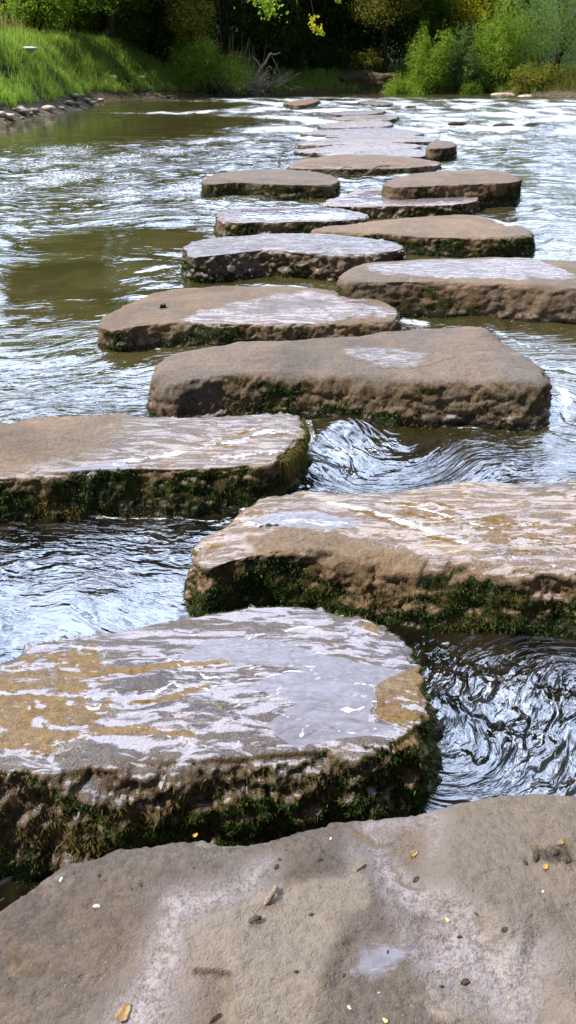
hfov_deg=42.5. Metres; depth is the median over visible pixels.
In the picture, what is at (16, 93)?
grass
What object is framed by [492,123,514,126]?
river rock
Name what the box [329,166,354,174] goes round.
snagged stick
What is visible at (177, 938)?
stepping stone
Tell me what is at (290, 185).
stepping stone
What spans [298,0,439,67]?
tree
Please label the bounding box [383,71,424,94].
shrub
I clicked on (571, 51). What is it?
tree
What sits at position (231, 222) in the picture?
stepping stone
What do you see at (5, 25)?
tall grass
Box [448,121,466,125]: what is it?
river rock
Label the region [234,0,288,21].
hanging branch
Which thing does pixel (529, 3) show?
tree
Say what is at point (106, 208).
river water
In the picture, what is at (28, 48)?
pale stone
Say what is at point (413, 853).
fallen leaf
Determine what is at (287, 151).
snagged stick
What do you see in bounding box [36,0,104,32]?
shrub
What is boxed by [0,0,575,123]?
ground
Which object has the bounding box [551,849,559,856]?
pebble
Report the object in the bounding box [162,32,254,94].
shrub
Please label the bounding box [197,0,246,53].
tree
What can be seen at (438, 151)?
stepping stone
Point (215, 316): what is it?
stepping stone
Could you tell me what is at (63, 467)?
stepping stone
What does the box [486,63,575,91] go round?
bank weeds
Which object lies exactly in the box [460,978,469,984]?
pebble
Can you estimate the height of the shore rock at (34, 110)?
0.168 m
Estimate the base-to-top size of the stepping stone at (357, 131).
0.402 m
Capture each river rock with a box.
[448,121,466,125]
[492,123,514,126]
[525,123,540,125]
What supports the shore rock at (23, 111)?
on the ground at (105, 95)
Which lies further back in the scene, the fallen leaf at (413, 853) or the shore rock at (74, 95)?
the shore rock at (74, 95)
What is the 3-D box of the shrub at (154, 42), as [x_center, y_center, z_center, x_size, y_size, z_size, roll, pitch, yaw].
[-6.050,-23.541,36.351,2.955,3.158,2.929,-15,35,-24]
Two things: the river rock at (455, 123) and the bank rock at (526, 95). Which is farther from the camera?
the bank rock at (526, 95)
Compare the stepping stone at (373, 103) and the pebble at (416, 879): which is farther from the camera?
the stepping stone at (373, 103)
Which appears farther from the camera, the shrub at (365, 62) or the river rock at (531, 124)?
the shrub at (365, 62)
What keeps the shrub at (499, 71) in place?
on the ground at (105, 95)
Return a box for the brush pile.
[194,57,305,95]
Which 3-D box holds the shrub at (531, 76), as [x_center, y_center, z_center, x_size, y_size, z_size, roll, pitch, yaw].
[12.340,-21.158,36.341,2.560,1.844,2.872,22,38,32]
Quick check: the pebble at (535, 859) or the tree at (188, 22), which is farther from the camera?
the tree at (188, 22)
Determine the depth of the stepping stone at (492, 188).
8.68 m
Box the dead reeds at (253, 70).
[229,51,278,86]
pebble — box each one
[413,876,419,881]
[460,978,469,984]
[532,851,538,862]
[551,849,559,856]
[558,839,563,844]
[563,853,570,863]
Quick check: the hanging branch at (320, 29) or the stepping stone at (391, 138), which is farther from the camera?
the hanging branch at (320, 29)
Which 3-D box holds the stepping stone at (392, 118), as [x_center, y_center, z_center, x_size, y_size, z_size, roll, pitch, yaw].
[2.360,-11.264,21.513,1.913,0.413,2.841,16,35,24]
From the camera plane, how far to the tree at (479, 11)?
38.64 m
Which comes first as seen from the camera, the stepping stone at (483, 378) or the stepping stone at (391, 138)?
the stepping stone at (483, 378)
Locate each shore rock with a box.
[0,111,5,116]
[4,113,14,118]
[17,109,29,113]
[28,108,39,113]
[41,105,55,111]
[69,93,79,98]
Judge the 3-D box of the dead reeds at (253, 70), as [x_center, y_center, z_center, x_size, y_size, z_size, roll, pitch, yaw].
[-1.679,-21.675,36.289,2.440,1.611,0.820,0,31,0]
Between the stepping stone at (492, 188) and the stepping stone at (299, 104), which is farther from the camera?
the stepping stone at (299, 104)
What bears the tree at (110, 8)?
on the ground at (105, 95)
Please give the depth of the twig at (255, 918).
1.08 m
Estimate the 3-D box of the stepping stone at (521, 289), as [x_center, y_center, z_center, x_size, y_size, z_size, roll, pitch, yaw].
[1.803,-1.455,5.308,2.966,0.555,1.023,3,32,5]
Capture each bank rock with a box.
[490,93,514,94]
[517,94,532,96]
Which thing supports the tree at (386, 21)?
on the ground at (105, 95)
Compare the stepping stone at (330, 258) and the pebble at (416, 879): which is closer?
the pebble at (416, 879)
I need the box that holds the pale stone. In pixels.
[23,46,37,50]
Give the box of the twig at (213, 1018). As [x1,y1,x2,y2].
[209,1012,220,1022]
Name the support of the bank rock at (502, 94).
on the ground at (105, 95)
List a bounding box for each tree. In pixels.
[0,0,76,23]
[4,0,15,21]
[60,0,161,42]
[78,0,232,61]
[159,0,220,77]
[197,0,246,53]
[201,0,322,66]
[206,0,250,59]
[253,0,388,67]
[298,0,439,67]
[348,0,420,72]
[364,0,491,62]
[406,0,528,58]
[446,0,513,43]
[464,0,575,62]
[483,0,575,76]
[548,1,575,76]
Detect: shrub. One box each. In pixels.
[0,0,76,32]
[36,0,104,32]
[93,1,152,48]
[139,0,195,61]
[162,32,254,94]
[250,42,308,73]
[348,45,387,72]
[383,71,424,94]
[404,19,455,93]
[440,16,490,92]
[459,81,482,94]
[467,0,547,91]
[507,60,571,94]
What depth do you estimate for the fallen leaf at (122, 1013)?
0.98 m
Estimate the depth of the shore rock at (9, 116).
20.67 m
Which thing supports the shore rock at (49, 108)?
on the ground at (105, 95)
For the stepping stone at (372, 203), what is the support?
in the river water
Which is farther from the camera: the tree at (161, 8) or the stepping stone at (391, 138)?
the tree at (161, 8)
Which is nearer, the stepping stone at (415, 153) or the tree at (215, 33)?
the stepping stone at (415, 153)
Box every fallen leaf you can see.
[116,1003,130,1021]
[410,850,417,856]
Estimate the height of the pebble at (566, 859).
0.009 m
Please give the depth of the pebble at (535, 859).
1.16 m
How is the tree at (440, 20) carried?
on the ground at (105, 95)
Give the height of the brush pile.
1.985 m
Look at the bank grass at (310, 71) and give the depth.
38.51 m
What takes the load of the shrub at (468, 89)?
on the ground at (105, 95)
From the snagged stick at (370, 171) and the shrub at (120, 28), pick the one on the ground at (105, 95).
the shrub at (120, 28)
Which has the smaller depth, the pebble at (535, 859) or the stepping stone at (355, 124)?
the pebble at (535, 859)
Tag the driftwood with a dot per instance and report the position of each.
(266, 60)
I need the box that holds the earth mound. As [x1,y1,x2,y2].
[333,70,406,89]
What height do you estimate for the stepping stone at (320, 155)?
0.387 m
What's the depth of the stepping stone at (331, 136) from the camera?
16.44 m
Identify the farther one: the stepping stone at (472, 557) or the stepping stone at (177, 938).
the stepping stone at (472, 557)
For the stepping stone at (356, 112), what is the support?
in the river water
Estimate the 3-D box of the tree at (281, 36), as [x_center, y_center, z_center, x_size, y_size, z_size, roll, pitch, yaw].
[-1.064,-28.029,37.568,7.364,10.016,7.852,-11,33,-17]
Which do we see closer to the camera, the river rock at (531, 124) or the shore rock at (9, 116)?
the river rock at (531, 124)
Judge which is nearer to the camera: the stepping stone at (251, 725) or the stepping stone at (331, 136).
the stepping stone at (251, 725)
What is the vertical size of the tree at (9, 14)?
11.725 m
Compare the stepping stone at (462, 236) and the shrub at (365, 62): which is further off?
the shrub at (365, 62)
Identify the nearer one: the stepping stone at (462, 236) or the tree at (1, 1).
the stepping stone at (462, 236)
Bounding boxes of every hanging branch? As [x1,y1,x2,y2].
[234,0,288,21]
[308,0,324,35]
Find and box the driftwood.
[251,52,280,86]
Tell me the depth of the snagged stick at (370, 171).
10.70 m
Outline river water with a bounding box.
[0,92,575,910]
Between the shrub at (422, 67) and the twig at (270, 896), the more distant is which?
the shrub at (422, 67)
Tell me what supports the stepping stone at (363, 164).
in the river water
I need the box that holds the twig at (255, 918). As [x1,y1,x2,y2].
[248,915,261,922]
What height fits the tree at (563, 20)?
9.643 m
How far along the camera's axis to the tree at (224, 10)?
36.85 m
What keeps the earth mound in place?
on the ground at (105, 95)
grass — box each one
[0,2,26,31]
[0,22,232,107]
[207,55,538,93]
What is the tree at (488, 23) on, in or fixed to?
on the ground at (105, 95)
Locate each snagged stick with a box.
[278,143,298,163]
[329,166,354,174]
[336,165,392,177]
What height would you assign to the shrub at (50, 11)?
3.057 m
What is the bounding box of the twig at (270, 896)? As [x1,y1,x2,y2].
[264,885,278,904]
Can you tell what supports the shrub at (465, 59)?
on the ground at (105, 95)
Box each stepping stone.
[0,411,317,523]
[0,604,445,882]
[0,794,575,1023]
[96,285,400,351]
[145,326,552,430]
[179,478,575,639]
[180,231,407,282]
[200,169,341,200]
[212,207,368,236]
[283,99,321,108]
[286,153,441,174]
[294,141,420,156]
[297,134,439,148]
[299,127,424,136]
[310,215,537,257]
[316,120,393,129]
[318,152,361,156]
[321,187,481,218]
[324,132,377,137]
[327,110,386,116]
[330,114,399,122]
[334,257,575,324]
[355,148,425,159]
[358,100,393,106]
[382,170,521,208]
[425,141,457,161]
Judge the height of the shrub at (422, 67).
4.077 m
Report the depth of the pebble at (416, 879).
1.15 m
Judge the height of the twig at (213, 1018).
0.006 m
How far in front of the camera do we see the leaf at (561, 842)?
1.18 m
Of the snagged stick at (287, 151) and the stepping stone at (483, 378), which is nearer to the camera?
the stepping stone at (483, 378)
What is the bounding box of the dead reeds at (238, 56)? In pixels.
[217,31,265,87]
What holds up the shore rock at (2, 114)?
on the ground at (105, 95)
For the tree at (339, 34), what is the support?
on the ground at (105, 95)

